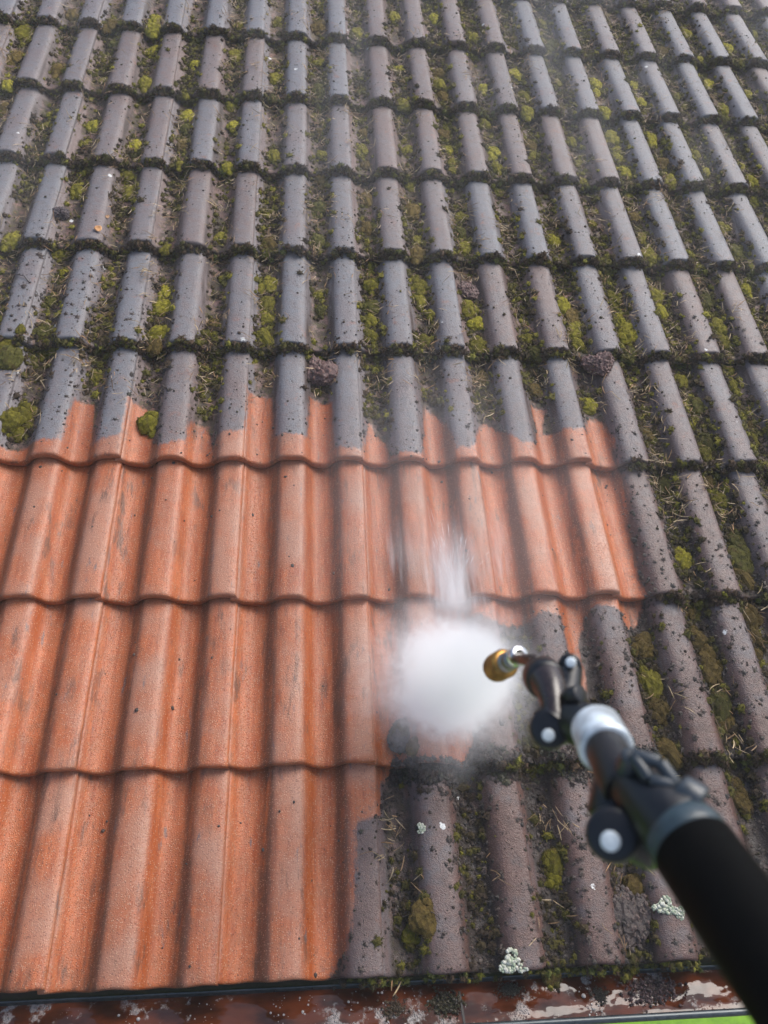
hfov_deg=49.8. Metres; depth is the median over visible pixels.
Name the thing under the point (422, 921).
moss cushion
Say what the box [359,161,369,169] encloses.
moss cushion
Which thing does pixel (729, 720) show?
moss cushion
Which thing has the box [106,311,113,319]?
moss cushion
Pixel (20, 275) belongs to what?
twig
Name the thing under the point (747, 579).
moss cushion
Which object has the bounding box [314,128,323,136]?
moss cushion
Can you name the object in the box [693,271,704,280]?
moss cushion
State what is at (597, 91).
moss cushion
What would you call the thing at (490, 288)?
roof tile
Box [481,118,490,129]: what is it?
moss cushion
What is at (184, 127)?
moss cushion
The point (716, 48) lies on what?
roof tile
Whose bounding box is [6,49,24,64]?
moss cushion
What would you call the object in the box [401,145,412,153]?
moss cushion
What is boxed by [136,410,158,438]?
moss cushion
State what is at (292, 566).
dirt specks
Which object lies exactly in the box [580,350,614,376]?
dirt clod
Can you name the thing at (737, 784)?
moss cushion
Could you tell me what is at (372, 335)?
moss cushion
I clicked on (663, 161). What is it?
moss cushion
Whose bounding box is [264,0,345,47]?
roof tile
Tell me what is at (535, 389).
moss cushion
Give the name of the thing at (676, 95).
moss cushion
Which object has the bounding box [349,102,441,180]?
roof tile
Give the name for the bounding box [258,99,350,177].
roof tile
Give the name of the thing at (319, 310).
moss cushion
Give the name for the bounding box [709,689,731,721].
moss cushion
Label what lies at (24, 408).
moss cushion
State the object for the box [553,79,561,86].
moss cushion
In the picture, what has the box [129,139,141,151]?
moss cushion
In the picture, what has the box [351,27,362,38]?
moss cushion
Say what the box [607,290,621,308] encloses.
moss cushion
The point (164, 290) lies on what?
moss cushion
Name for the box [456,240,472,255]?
moss cushion
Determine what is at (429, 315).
moss cushion
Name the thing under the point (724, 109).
moss cushion
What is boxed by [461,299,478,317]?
moss cushion
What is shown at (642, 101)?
moss cushion
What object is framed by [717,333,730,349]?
moss cushion
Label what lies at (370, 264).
moss cushion
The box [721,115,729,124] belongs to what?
moss cushion
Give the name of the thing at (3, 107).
moss cushion
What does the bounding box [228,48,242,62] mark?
moss cushion
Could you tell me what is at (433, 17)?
moss cushion
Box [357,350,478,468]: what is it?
roof tile
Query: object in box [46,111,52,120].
moss cushion
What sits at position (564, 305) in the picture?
moss cushion
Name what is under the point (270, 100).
moss cushion
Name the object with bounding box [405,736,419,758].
moss cushion
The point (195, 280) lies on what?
roof tile
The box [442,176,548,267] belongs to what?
roof tile
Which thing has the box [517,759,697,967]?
roof tile
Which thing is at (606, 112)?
moss cushion
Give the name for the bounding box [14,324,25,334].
moss cushion
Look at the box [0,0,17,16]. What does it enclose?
roof tile
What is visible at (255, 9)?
roof tile
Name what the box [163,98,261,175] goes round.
roof tile
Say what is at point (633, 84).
moss cushion
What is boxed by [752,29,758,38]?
moss cushion
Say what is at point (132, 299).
roof tile
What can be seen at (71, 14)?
moss cushion
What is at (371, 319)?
moss cushion
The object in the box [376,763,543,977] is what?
roof tile
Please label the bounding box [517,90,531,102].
moss cushion
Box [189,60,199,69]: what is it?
moss cushion
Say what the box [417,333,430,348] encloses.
moss cushion
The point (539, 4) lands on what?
roof tile
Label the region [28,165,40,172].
moss cushion
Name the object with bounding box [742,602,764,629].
moss cushion
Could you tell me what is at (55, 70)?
moss cushion
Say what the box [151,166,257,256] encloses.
roof tile
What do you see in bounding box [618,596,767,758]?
roof tile
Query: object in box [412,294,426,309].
moss cushion
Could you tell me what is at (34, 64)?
roof tile
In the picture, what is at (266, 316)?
moss cushion
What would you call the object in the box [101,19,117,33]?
moss cushion
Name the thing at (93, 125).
moss cushion
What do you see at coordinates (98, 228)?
dead leaf
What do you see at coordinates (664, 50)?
moss cushion
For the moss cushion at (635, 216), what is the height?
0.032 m
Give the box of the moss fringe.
[0,0,767,991]
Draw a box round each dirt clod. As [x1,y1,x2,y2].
[52,206,70,219]
[306,354,337,386]
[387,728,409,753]
[457,281,478,299]
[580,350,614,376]
[612,884,652,952]
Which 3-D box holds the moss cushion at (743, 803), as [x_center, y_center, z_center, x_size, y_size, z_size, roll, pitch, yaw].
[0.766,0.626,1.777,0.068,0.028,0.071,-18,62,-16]
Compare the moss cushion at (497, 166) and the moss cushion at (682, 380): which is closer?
the moss cushion at (682, 380)
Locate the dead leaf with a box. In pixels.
[94,226,101,231]
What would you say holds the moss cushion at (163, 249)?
on the roof tile at (191, 225)
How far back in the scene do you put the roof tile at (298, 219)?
2.58 m
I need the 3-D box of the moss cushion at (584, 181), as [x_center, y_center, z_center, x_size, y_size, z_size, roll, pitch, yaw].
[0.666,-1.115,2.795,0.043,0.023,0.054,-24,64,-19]
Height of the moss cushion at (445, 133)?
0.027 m
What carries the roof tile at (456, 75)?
on the roof tile at (472, 140)
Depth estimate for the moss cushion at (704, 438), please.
2.25 m
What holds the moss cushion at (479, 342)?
on the roof tile at (490, 288)
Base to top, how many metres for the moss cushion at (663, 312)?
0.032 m
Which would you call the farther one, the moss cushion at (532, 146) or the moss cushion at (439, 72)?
the moss cushion at (439, 72)
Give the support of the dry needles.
on the moss fringe
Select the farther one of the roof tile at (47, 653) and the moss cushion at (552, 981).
the roof tile at (47, 653)
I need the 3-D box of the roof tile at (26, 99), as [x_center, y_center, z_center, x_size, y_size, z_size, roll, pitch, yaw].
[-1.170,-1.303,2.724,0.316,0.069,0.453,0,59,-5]
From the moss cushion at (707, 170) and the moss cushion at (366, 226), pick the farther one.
the moss cushion at (707, 170)
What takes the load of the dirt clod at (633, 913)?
on the roof tile at (594, 866)
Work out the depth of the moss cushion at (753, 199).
2.85 m
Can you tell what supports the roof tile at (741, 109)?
on the roof tile at (733, 173)
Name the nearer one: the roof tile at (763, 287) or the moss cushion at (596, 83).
the roof tile at (763, 287)
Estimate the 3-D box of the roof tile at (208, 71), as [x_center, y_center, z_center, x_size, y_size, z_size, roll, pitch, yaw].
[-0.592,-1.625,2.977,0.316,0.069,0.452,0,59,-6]
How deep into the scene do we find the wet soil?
1.83 m
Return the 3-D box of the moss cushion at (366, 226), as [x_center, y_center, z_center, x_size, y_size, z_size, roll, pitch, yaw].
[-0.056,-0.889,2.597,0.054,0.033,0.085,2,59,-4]
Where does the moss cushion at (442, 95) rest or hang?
on the roof tile at (456, 75)
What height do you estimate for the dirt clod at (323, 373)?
0.084 m
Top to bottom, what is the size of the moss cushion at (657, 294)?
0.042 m
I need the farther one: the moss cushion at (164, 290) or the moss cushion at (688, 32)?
the moss cushion at (688, 32)
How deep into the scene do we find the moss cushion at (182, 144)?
2.71 m
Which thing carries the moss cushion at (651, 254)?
on the roof tile at (660, 212)
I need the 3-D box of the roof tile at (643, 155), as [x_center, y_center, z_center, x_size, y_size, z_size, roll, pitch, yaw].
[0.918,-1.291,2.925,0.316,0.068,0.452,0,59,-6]
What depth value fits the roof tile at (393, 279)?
2.41 m
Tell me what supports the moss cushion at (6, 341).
on the roof tile at (5, 391)
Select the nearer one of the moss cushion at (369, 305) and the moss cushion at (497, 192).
the moss cushion at (369, 305)
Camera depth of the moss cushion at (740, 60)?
3.25 m
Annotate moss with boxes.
[0,0,767,995]
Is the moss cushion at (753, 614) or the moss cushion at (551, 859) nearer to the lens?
the moss cushion at (551, 859)
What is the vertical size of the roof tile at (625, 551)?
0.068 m
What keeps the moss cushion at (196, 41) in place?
on the roof tile at (208, 71)
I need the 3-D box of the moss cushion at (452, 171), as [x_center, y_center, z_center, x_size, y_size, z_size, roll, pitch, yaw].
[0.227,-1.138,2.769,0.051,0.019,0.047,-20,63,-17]
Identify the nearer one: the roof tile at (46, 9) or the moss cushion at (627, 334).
the moss cushion at (627, 334)
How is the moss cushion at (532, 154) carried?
on the roof tile at (550, 127)
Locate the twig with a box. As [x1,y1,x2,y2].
[9,274,36,292]
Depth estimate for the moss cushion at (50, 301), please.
2.33 m
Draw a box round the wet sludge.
[389,735,660,797]
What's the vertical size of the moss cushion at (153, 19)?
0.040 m
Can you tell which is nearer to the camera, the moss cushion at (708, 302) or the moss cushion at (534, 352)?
the moss cushion at (534, 352)
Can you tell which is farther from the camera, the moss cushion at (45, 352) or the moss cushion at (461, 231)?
the moss cushion at (461, 231)
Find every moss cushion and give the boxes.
[0,78,14,92]
[0,102,10,114]
[0,229,20,251]
[0,339,18,348]
[0,344,24,371]
[0,406,27,432]
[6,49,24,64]
[7,425,24,442]
[13,24,33,40]
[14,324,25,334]
[16,401,37,428]
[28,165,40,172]
[32,322,51,337]
[38,350,48,356]
[39,120,52,132]
[44,296,57,307]
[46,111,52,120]
[50,63,66,78]
[51,249,70,262]
[59,269,68,278]
[65,8,78,21]
[69,181,85,199]
[78,167,86,177]
[85,119,98,132]
[89,372,102,383]
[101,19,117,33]
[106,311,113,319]
[107,40,116,47]
[120,169,137,181]
[121,184,135,201]
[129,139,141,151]
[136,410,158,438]
[138,75,151,92]
[143,21,160,40]
[145,44,158,58]
[145,338,162,356]
[147,14,161,23]
[148,324,167,339]
[152,299,170,317]
[158,244,171,255]
[158,284,170,299]
[176,160,184,171]
[177,138,187,150]
[179,109,193,122]
[179,123,190,135]
[189,38,201,44]
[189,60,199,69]
[206,319,217,326]
[209,331,217,336]
[212,359,221,372]
[213,231,225,243]
[221,162,232,175]
[224,101,238,111]
[226,120,238,133]
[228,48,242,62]
[232,21,243,29]
[256,327,274,346]
[258,275,277,295]
[258,295,275,312]
[261,311,274,324]
[262,236,277,250]
[266,94,276,103]
[267,148,279,162]
[270,72,282,84]
[272,16,282,26]
[310,19,325,35]
[310,200,325,216]
[311,82,325,95]
[311,232,325,248]
[312,58,324,65]
[312,289,324,298]
[313,174,326,188]
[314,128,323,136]
[315,150,326,161]
[315,304,325,319]
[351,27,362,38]
[356,143,368,156]
[357,128,367,137]
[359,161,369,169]
[359,191,372,207]
[359,220,372,236]
[361,300,379,313]
[363,278,378,295]
[363,329,378,342]
[364,261,374,270]
[365,313,377,327]
[389,11,400,20]
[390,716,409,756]
[393,65,403,70]
[396,98,411,111]
[399,923,419,949]
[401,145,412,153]
[402,181,416,191]
[405,203,420,220]
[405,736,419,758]
[408,896,439,939]
[410,244,425,264]
[410,277,427,295]
[412,235,422,244]
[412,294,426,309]
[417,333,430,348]
[423,309,434,321]
[429,13,438,24]
[433,67,444,77]
[434,78,446,88]
[436,90,447,100]
[438,129,450,138]
[444,145,453,155]
[447,158,456,166]
[448,167,456,173]
[452,224,466,240]
[454,211,465,222]
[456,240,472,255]
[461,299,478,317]
[466,316,482,331]
[467,32,479,43]
[468,335,486,356]
[472,370,488,387]
[478,83,488,93]
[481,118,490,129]
[487,146,500,160]
[490,161,501,175]
[493,188,503,196]
[509,68,521,80]
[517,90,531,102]
[520,104,533,122]
[522,724,539,748]
[523,139,537,150]
[523,333,532,342]
[527,149,536,158]
[527,345,541,362]
[529,383,542,397]
[539,19,546,26]
[540,846,563,876]
[541,967,561,987]
[544,869,561,888]
[545,39,556,52]
[547,234,560,246]
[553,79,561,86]
[556,295,570,314]
[563,308,579,321]
[565,321,582,338]
[567,136,576,147]
[570,336,585,351]
[575,159,582,167]
[579,177,587,186]
[579,396,597,415]
[589,77,602,89]
[589,220,596,225]
[592,87,600,98]
[598,105,610,119]
[601,266,612,280]
[604,130,620,145]
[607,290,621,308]
[612,145,622,154]
[613,152,622,160]
[614,312,625,324]
[616,165,631,178]
[617,321,638,346]
[622,872,642,894]
[624,193,633,198]
[628,212,641,224]
[628,345,636,362]
[629,81,637,88]
[630,965,636,978]
[631,630,654,659]
[636,97,646,107]
[636,232,645,245]
[637,662,663,698]
[641,246,658,263]
[643,428,654,441]
[647,131,657,145]
[647,697,669,727]
[649,286,664,303]
[654,475,671,496]
[655,736,683,768]
[656,157,669,168]
[657,46,668,56]
[657,303,668,320]
[664,171,676,191]
[673,92,681,99]
[674,374,688,387]
[674,546,692,569]
[680,353,687,362]
[682,28,693,37]
[685,606,696,619]
[688,396,703,415]
[688,624,708,650]
[690,149,701,160]
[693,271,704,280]
[697,643,716,668]
[698,432,716,452]
[698,442,712,462]
[699,293,714,310]
[700,166,710,178]
[702,656,722,688]
[703,79,713,88]
[704,473,713,489]
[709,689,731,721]
[711,317,727,335]
[711,492,727,508]
[716,102,728,115]
[717,221,732,235]
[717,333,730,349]
[719,715,735,733]
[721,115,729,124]
[721,365,734,375]
[724,42,733,52]
[726,530,745,547]
[727,542,754,575]
[728,376,738,394]
[730,243,744,257]
[730,777,743,789]
[733,567,755,590]
[733,787,753,815]
[735,58,745,67]
[740,274,750,283]
[740,282,752,297]
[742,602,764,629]
[744,89,751,96]
[744,173,759,186]
[747,421,754,428]
[750,196,759,205]
[750,432,759,447]
[750,627,763,646]
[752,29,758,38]
[754,646,762,661]
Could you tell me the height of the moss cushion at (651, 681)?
0.046 m
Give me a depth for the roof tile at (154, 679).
1.77 m
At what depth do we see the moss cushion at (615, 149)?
2.91 m
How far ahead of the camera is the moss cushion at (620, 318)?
2.48 m
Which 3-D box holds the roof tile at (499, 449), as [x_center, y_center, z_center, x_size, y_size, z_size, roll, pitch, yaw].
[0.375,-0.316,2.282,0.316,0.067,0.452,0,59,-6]
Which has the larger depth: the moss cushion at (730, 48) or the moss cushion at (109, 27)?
the moss cushion at (730, 48)
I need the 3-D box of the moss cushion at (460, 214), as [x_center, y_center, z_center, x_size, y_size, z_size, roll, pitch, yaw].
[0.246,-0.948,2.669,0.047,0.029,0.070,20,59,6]
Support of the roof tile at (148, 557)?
on the roof tile at (154, 679)
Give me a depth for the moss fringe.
2.61 m
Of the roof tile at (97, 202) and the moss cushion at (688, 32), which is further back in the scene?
the moss cushion at (688, 32)
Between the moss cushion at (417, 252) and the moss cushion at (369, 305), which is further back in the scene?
the moss cushion at (417, 252)
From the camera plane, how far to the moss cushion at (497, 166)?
2.78 m
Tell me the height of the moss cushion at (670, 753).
0.041 m
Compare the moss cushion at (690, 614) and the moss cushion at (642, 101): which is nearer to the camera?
the moss cushion at (690, 614)
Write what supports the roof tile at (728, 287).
on the roof tile at (726, 410)
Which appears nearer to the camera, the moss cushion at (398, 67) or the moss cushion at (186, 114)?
the moss cushion at (186, 114)
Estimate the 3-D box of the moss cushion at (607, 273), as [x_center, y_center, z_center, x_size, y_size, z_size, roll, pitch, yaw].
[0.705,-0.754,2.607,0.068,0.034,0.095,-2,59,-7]
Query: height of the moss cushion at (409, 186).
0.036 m
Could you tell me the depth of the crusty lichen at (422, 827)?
1.66 m
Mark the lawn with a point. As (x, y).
(734, 1020)
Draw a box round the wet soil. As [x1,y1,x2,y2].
[0,226,767,975]
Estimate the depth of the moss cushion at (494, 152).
2.84 m
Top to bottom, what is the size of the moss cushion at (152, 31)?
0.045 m
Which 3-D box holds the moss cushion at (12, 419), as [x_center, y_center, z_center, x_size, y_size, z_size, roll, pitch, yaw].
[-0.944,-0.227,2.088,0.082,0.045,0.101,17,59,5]
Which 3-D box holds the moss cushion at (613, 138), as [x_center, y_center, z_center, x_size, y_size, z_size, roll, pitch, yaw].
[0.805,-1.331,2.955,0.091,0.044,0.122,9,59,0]
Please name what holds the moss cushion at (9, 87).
on the roof tile at (26, 99)
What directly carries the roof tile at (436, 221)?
on the roof tile at (393, 279)
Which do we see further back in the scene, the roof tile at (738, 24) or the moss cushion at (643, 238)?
the roof tile at (738, 24)
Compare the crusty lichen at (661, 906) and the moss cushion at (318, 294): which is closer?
the crusty lichen at (661, 906)
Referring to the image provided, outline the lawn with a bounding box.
[610,1016,752,1023]
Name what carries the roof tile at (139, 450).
on the roof tile at (148, 557)
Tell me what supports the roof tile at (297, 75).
on the roof tile at (299, 118)
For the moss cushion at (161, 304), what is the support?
on the roof tile at (195, 280)
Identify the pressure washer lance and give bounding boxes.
[483,645,767,1023]
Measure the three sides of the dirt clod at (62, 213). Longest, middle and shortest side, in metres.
0.064 x 0.056 x 0.044 m
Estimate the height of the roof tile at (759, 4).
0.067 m
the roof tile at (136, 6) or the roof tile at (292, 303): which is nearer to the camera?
the roof tile at (292, 303)
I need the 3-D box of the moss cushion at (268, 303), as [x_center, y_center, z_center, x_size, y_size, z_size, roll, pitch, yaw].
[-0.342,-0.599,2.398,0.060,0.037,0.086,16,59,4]
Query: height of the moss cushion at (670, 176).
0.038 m
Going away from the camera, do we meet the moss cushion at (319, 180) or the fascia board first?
the fascia board
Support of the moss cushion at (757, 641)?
on the roof tile at (765, 616)
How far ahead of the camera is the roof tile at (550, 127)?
2.85 m
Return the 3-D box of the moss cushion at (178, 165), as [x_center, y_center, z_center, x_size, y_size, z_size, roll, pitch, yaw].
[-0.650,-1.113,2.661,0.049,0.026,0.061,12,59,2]
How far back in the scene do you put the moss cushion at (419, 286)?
2.48 m
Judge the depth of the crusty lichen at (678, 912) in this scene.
1.61 m
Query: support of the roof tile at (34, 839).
on the fascia board
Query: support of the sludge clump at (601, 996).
in the gutter
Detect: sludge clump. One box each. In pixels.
[377,993,410,1021]
[424,986,466,1019]
[494,979,525,1000]
[588,985,609,1010]
[616,968,687,1011]
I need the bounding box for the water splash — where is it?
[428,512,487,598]
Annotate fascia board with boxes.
[0,956,715,1000]
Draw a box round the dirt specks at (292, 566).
[4,414,647,977]
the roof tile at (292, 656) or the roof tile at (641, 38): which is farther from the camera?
the roof tile at (641, 38)
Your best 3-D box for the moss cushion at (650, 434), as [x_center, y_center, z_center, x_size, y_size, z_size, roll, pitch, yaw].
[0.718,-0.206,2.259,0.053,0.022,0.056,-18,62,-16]
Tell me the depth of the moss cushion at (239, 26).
3.09 m
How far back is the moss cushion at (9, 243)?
2.41 m
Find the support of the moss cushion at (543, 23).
on the roof tile at (524, 10)
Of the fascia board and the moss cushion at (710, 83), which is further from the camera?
the moss cushion at (710, 83)
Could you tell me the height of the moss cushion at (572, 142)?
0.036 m
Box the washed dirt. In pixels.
[1,387,656,993]
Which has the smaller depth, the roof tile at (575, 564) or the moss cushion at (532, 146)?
the roof tile at (575, 564)
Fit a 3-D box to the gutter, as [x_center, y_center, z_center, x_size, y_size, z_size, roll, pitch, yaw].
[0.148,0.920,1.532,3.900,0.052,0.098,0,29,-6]
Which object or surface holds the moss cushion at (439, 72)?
on the roof tile at (456, 75)
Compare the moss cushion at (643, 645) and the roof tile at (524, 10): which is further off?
the roof tile at (524, 10)
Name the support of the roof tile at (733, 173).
on the roof tile at (755, 234)
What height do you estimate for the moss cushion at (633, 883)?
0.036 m
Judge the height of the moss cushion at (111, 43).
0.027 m
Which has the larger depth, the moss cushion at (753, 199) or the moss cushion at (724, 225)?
the moss cushion at (753, 199)
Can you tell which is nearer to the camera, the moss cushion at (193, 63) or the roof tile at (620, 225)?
the roof tile at (620, 225)
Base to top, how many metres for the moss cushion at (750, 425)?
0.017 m
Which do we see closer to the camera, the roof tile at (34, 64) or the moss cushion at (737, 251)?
the moss cushion at (737, 251)
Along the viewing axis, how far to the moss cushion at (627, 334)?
2.43 m
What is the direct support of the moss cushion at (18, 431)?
on the roof tile at (80, 423)
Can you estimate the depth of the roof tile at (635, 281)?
2.47 m
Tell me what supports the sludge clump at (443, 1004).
in the gutter
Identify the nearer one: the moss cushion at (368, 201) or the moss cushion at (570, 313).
the moss cushion at (570, 313)
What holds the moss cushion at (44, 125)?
on the roof tile at (26, 99)
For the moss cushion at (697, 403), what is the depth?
2.33 m
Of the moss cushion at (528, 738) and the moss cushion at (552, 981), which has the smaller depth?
the moss cushion at (552, 981)
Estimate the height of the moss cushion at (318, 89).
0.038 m
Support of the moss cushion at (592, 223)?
on the roof tile at (620, 225)
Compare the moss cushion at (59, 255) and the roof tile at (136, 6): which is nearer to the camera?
the moss cushion at (59, 255)
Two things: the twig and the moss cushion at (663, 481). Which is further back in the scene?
the twig
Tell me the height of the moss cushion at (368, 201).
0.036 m
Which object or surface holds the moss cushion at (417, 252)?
on the roof tile at (393, 279)
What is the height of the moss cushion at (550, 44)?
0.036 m
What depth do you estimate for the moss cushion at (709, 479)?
2.21 m
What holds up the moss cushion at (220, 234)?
on the roof tile at (191, 225)
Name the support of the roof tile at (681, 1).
on the roof tile at (716, 48)
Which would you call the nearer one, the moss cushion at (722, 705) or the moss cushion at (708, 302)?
the moss cushion at (722, 705)
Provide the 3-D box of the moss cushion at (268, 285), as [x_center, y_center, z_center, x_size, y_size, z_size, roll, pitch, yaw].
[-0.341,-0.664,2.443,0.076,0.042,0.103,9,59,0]
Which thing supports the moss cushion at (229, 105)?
on the roof tile at (207, 126)
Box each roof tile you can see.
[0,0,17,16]
[0,23,11,53]
[0,24,97,94]
[0,84,83,166]
[0,156,67,250]
[0,242,48,339]
[0,343,24,433]
[0,344,137,466]
[0,458,122,604]
[0,598,103,776]
[0,771,79,992]
[9,0,104,32]
[20,247,150,351]
[37,768,229,994]
[46,162,162,253]
[63,90,173,168]
[70,598,237,775]
[82,28,181,98]
[95,460,243,605]
[99,0,186,35]
[115,345,249,467]
[137,247,253,353]
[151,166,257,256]
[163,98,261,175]
[173,32,264,101]
[180,0,266,43]
[218,763,383,984]
[228,599,374,770]
[230,460,368,605]
[239,347,362,467]
[250,251,357,355]
[254,170,353,260]
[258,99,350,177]
[261,37,348,107]
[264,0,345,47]
[344,0,424,50]
[346,45,433,109]
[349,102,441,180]
[351,174,452,263]
[355,253,464,356]
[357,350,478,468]
[363,461,496,604]
[367,597,515,768]
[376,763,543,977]
[420,0,503,55]
[426,46,516,115]
[433,110,531,185]
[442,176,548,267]
[453,258,568,360]
[465,352,591,469]
[479,462,619,601]
[492,0,580,58]
[494,0,544,6]
[495,594,651,763]
[504,51,598,121]
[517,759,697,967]
[518,113,619,190]
[531,180,642,268]
[548,260,669,361]
[566,0,636,11]
[569,356,702,471]
[573,4,655,63]
[584,57,678,124]
[590,465,740,601]
[609,117,704,194]
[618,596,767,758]
[622,185,733,271]
[636,0,706,15]
[640,9,728,68]
[648,265,767,364]
[666,59,757,128]
[670,359,767,471]
[676,758,767,956]
[681,121,767,195]
[706,193,767,273]
[707,0,767,17]
[709,467,767,600]
[712,10,767,71]
[737,66,767,126]
[746,600,767,686]
[749,271,767,336]
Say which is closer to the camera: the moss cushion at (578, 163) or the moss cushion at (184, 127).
the moss cushion at (184, 127)
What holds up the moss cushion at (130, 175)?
on the roof tile at (97, 202)
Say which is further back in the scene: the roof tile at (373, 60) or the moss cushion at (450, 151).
the roof tile at (373, 60)
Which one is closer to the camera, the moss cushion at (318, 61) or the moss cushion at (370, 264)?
the moss cushion at (370, 264)
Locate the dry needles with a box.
[0,0,767,995]
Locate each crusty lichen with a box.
[417,822,425,833]
[499,947,528,973]
[652,895,673,914]
[669,906,684,920]
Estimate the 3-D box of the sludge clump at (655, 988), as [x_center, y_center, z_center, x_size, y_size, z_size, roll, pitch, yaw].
[0.499,0.911,1.571,0.168,0.035,0.082,0,29,-6]
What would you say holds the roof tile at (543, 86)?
on the roof tile at (550, 127)
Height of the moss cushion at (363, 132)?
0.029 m
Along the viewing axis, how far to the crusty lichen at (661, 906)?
1.61 m
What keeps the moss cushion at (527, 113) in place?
on the roof tile at (543, 86)
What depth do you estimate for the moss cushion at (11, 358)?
2.17 m
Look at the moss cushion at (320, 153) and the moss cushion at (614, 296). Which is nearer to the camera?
the moss cushion at (614, 296)
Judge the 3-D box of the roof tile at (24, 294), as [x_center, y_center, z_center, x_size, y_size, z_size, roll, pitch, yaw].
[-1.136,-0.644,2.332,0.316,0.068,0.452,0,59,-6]
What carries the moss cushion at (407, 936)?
on the roof tile at (449, 946)
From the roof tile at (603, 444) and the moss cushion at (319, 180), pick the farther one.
the moss cushion at (319, 180)
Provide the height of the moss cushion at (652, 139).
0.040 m
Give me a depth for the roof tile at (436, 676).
1.84 m
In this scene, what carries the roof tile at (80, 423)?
on the roof tile at (52, 541)
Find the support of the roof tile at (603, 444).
on the roof tile at (625, 551)
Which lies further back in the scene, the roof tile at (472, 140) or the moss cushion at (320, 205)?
the roof tile at (472, 140)
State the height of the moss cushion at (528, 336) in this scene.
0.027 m
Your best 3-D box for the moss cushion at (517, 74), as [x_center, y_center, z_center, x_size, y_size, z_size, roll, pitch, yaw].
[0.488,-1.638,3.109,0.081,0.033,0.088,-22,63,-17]
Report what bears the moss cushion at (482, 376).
on the roof tile at (499, 449)
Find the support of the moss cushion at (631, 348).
on the roof tile at (635, 281)
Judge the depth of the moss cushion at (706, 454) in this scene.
2.22 m
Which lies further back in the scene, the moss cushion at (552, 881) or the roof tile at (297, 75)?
the roof tile at (297, 75)
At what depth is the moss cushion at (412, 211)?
2.64 m
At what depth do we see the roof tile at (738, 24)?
3.35 m
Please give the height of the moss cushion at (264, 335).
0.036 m
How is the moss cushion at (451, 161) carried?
on the roof tile at (472, 140)
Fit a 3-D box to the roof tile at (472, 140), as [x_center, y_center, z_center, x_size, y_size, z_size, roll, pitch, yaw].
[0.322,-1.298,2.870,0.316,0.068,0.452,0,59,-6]
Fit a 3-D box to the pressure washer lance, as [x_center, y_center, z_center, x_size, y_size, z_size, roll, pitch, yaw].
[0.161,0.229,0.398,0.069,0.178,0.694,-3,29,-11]
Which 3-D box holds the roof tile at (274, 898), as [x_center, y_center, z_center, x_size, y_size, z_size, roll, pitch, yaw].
[-0.168,0.668,1.636,0.316,0.068,0.453,1,59,-5]
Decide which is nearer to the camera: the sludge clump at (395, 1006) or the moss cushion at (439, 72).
the sludge clump at (395, 1006)
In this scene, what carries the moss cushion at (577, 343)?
on the roof tile at (635, 281)
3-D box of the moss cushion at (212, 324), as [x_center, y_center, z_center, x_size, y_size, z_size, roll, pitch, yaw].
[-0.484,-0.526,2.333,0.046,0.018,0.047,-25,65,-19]
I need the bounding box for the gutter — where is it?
[0,965,747,1023]
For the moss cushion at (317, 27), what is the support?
on the roof tile at (334, 14)
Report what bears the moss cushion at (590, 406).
on the roof tile at (603, 444)
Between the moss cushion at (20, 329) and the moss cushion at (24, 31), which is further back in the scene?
the moss cushion at (24, 31)
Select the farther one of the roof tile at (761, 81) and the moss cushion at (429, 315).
the roof tile at (761, 81)
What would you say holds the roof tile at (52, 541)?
on the roof tile at (47, 653)
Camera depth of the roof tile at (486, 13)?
3.21 m
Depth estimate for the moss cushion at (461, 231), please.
2.61 m
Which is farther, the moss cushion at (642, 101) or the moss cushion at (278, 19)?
the moss cushion at (278, 19)
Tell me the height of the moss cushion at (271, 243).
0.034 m
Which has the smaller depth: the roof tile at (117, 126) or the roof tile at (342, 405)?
the roof tile at (342, 405)
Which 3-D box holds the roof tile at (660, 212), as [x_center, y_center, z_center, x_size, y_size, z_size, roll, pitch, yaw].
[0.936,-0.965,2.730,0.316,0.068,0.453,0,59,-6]
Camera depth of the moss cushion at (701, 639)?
1.94 m
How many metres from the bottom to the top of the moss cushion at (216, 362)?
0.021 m
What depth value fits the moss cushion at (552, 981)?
1.57 m
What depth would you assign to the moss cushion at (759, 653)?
1.93 m
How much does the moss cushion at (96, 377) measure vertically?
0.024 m
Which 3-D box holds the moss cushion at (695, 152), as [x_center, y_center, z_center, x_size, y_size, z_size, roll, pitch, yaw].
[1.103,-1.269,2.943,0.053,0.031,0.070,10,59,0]
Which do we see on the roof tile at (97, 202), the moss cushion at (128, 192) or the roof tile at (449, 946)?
the moss cushion at (128, 192)
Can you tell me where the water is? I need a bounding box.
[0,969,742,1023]
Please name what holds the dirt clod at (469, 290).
on the roof tile at (490, 288)
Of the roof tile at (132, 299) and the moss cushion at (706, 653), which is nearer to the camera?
the moss cushion at (706, 653)
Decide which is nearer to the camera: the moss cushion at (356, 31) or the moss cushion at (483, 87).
the moss cushion at (483, 87)
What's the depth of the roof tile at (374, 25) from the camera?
3.18 m
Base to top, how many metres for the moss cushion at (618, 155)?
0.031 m
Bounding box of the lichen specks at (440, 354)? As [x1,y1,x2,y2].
[0,0,767,972]
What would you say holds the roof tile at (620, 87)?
on the roof tile at (643, 155)
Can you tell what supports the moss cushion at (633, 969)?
on the roof tile at (594, 866)
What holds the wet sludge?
on the wet soil
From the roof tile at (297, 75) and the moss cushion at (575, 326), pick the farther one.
the roof tile at (297, 75)
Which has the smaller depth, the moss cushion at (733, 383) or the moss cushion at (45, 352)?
the moss cushion at (45, 352)
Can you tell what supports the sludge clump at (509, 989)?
in the gutter

